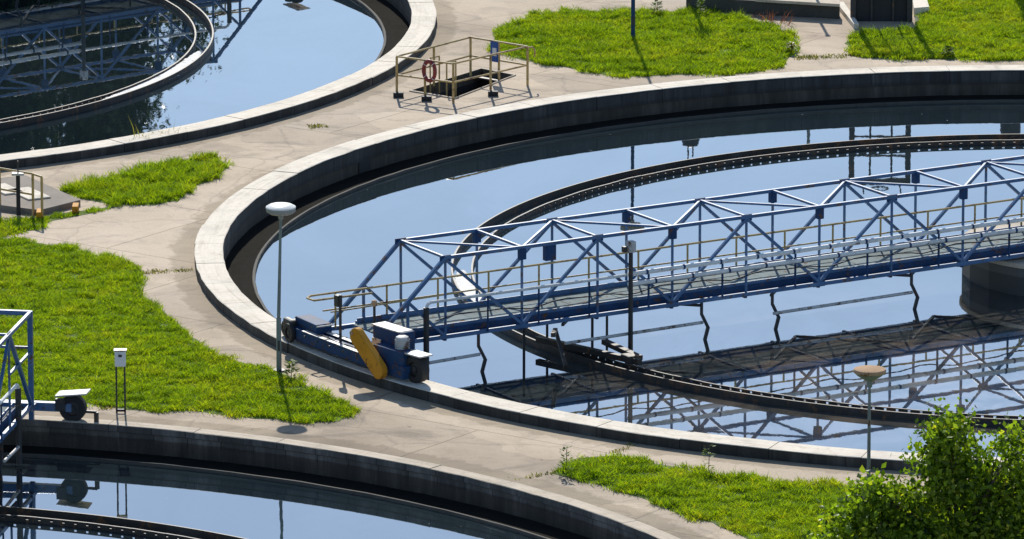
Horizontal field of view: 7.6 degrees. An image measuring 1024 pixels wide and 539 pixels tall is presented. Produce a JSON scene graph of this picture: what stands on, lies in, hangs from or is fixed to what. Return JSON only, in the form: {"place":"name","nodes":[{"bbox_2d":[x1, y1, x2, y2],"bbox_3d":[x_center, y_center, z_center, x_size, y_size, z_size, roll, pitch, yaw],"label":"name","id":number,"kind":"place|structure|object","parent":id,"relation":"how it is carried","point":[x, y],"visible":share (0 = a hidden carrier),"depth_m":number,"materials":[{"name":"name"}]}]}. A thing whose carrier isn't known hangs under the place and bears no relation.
{"place":"outdoors","nodes":[
{"label":"outdoors","id":0,"kind":"place"},
{"bbox_2d":[58,151,235,206],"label":"grass","id":1,"kind":"structure","parent":0,"point":[174,179],"depth_m":176.93,"materials":[{"name":"plant"}]},
{"bbox_2d":[0,235,361,423],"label":"grass","id":2,"kind":"structure","parent":0,"point":[90,310],"depth_m":161.09,"materials":[{"name":"plant"}]},
{"bbox_2d":[283,359,299,377],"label":"weed plant","id":3,"kind":"object","parent":2,"relation":"on","point":[292,370],"visible":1,"depth_m":159.03,"materials":[{"name":"green plant"}]},
{"bbox_2d":[0,0,1023,538],"bbox_3d":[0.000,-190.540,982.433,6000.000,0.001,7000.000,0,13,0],"label":"ground","id":4,"kind":"structure","parent":0,"point":[164,236],"depth_m":171.79,"materials":[{"name":"concrete"}]},
{"bbox_2d":[12,161,23,214],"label":"bollard","id":5,"kind":"object","parent":4,"relation":"on","point":[17,174],"visible":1,"depth_m":173.84,"materials":[{"name":"black metal"}]},
{"bbox_2d":[0,167,43,216],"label":"hatch railing","id":6,"kind":"object","parent":4,"relation":"on","point":[32,184],"visible":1,"depth_m":173.77,"materials":[{"name":"metal"}]},
{"bbox_2d":[0,175,79,217],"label":"hatch slab","id":7,"kind":"structure","parent":4,"relation":"on","point":[54,200],"depth_m":174.93,"materials":[{"name":"concrete"}]},
{"bbox_2d":[0,203,116,237],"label":"grass","id":8,"kind":"structure","parent":4,"relation":"on","point":[13,226],"depth_m":173.18,"materials":[{"name":"plant"}]},
{"bbox_2d":[97,402,115,409],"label":"weeds","id":9,"kind":"object","parent":4,"relation":"on","point":[110,406],"visible":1,"depth_m":156.65,"materials":[{"name":"green plant"}]},
{"bbox_2d":[114,348,126,412],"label":"meter box","id":10,"kind":"object","parent":4,"relation":"on","point":[120,357],"visible":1,"depth_m":155.95,"materials":[{"name":"metal"}]},
{"bbox_2d":[128,110,180,139],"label":"weeds","id":11,"kind":"object","parent":4,"relation":"on","point":[146,130],"visible":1,"depth_m":181.22,"materials":[{"name":"green plant"}]},
{"bbox_2d":[141,268,191,273],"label":"weeds","id":12,"kind":"object","parent":4,"relation":"on","point":[152,270],"visible":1,"depth_m":168.52,"materials":[{"name":"green plant"}]},
{"bbox_2d":[0,0,436,168],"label":"settling tank","id":13,"kind":"object","parent":4,"relation":"on","point":[406,26],"visible":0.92,"depth_m":186.81,"materials":[{"name":"concrete"}]},
{"bbox_2d":[102,51,200,99],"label":"foam","id":14,"kind":"object","parent":13,"relation":"in","point":[186,61],"visible":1,"depth_m":191.34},
{"bbox_2d":[0,0,383,153],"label":"water","id":15,"kind":"structure","parent":13,"relation":"in","point":[55,53],"depth_m":193.52,"materials":[{"name":"blue liquid"}]},
{"bbox_2d":[266,202,295,371],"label":"lamp post","id":16,"kind":"object","parent":4,"relation":"on","point":[280,210],"visible":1,"depth_m":159.17,"materials":[{"name":"metal"}]},
{"bbox_2d":[307,123,326,128],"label":"weeds","id":17,"kind":"object","parent":4,"relation":"on","point":[314,125],"visible":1,"depth_m":183.24,"materials":[{"name":"green plant"}]},
{"bbox_2d":[0,415,679,538],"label":"settling tank","id":18,"kind":"object","parent":4,"relation":"on","point":[529,511],"visible":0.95,"depth_m":152.75,"materials":[{"name":"concrete"}]},
{"bbox_2d":[0,309,98,485],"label":"scraper bridge","id":19,"kind":"structure","parent":18,"relation":"on","point":[71,405],"depth_m":154.85,"materials":[{"name":"blue paint"}]},
{"bbox_2d":[0,456,534,538],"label":"water","id":20,"kind":"structure","parent":18,"relation":"in","point":[247,508],"depth_m":151.33,"materials":[{"name":"blue liquid"}]},
{"bbox_2d":[409,68,515,98],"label":"stair pit","id":21,"kind":"object","parent":4,"relation":"in","point":[466,87],"visible":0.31,"depth_m":189.17,"materials":[{"name":"concrete"}]},
{"bbox_2d":[393,36,535,103],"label":"pit railing","id":22,"kind":"object","parent":4,"relation":"on","point":[454,81],"visible":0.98,"depth_m":187.13,"materials":[{"name":"metal"}]},
{"bbox_2d":[422,59,436,82],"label":"life buoy","id":23,"kind":"object","parent":22,"relation":"hanging from","point":[424,65],"visible":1,"depth_m":185.98,"materials":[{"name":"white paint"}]},
{"bbox_2d":[490,41,497,61],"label":"safety sign","id":24,"kind":"object","parent":22,"relation":"attached to","point":[493,47],"visible":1,"depth_m":188.36,"materials":[{"name":"blue metal"}]},
{"bbox_2d":[515,469,556,479],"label":"weeds","id":25,"kind":"object","parent":4,"relation":"on","point":[547,472],"visible":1,"depth_m":151.44,"materials":[{"name":"green plant"}]},
{"bbox_2d":[194,65,1023,476],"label":"settling tank","id":26,"kind":"object","parent":4,"relation":"on","point":[238,233],"visible":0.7,"depth_m":179.11,"materials":[{"name":"concrete"}]},
{"bbox_2d":[455,270,481,301],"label":"foam","id":27,"kind":"object","parent":26,"relation":"in","point":[463,283],"visible":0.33,"depth_m":168.80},
{"bbox_2d":[255,103,1023,456],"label":"water","id":28,"kind":"structure","parent":26,"relation":"in","point":[953,335],"depth_m":170.23,"materials":[{"name":"blue liquid"}]},
{"bbox_2d":[281,155,1023,382],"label":"scraper bridge","id":29,"kind":"structure","parent":26,"relation":"on","point":[389,348],"depth_m":163.88,"materials":[{"name":"blue paint"}]},
{"bbox_2d":[609,442,632,454],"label":"weeds","id":30,"kind":"object","parent":4,"relation":"on","point":[620,448],"visible":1,"depth_m":153.28,"materials":[{"name":"green plant"}]},
{"bbox_2d":[686,0,839,18],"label":"channel wall","id":31,"kind":"structure","parent":4,"relation":"on","point":[817,8],"depth_m":196.37,"materials":[{"name":"concrete"}]},
{"bbox_2d":[751,7,794,24],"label":"weeds","id":32,"kind":"object","parent":4,"relation":"on","point":[772,16],"visible":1,"depth_m":195.73,"materials":[{"name":"plant"}]},
{"bbox_2d":[794,53,857,59],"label":"weeds","id":33,"kind":"object","parent":4,"relation":"on","point":[815,56],"visible":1,"depth_m":191.28,"materials":[{"name":"green plant"}]},
{"bbox_2d":[840,2,858,27],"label":"channel kerb","id":34,"kind":"structure","parent":4,"relation":"on","point":[845,12],"depth_m":196.00,"materials":[{"name":"concrete"}]},
{"bbox_2d":[795,396,1023,538],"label":"leafy shrub","id":35,"kind":"object","parent":4,"relation":"on","point":[947,483],"visible":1,"depth_m":141.51,"materials":[{"name":"green plant"}]},
{"bbox_2d":[913,0,928,22],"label":"channel block","id":36,"kind":"structure","parent":4,"relation":"on","point":[920,6],"depth_m":196.50,"materials":[{"name":"concrete"}]},
{"bbox_2d":[483,3,803,78],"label":"grass","id":37,"kind":"structure","parent":0,"point":[680,41],"depth_m":192.80,"materials":[{"name":"plant"}]},
{"bbox_2d":[631,0,634,35],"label":"lamp post","id":38,"kind":"object","parent":37,"relation":"on","point":[633,17],"visible":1,"depth_m":192.98,"materials":[{"name":"metal"}]},
{"bbox_2d":[650,0,662,13],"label":"weed plant","id":39,"kind":"object","parent":37,"relation":"on","point":[658,7],"visible":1,"depth_m":196.49,"materials":[{"name":"green plant"}]},
{"bbox_2d":[694,0,708,13],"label":"weed plant","id":40,"kind":"object","parent":37,"relation":"on","point":[700,6],"visible":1,"depth_m":196.32,"materials":[{"name":"green plant"}]},
{"bbox_2d":[784,41,798,52],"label":"weed plant","id":41,"kind":"object","parent":37,"relation":"on","point":[792,45],"visible":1,"depth_m":191.70,"materials":[{"name":"green plant"}]},
{"bbox_2d":[552,450,1023,538],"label":"grass","id":42,"kind":"structure","parent":0,"point":[751,506],"depth_m":149.90,"materials":[{"name":"plant"}]},
{"bbox_2d":[557,446,573,473],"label":"weed plant","id":43,"kind":"object","parent":42,"relation":"on","point":[564,448],"visible":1,"depth_m":151.38,"materials":[{"name":"green plant"}]},
{"bbox_2d":[702,444,716,470],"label":"weed plant","id":44,"kind":"object","parent":42,"relation":"on","point":[709,452],"visible":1,"depth_m":151.39,"materials":[{"name":"green plant"}]},
{"bbox_2d":[853,365,885,476],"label":"lamp post","id":45,"kind":"object","parent":42,"relation":"on","point":[869,374],"visible":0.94,"depth_m":145.24,"materials":[{"name":"metal"}]},
{"bbox_2d":[850,0,912,21],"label":"sluice gate","id":46,"kind":"structure","parent":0,"point":[881,10],"depth_m":195.67,"materials":[{"name":"metal"}]},
{"bbox_2d":[843,0,1023,62],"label":"grass","id":47,"kind":"structure","parent":0,"point":[981,30],"depth_m":193.57,"materials":[{"name":"plant"}]},
{"bbox_2d":[940,45,954,56],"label":"weed plant","id":48,"kind":"object","parent":47,"relation":"on","point":[946,47],"visible":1,"depth_m":191.26,"materials":[{"name":"green plant"}]}
]}

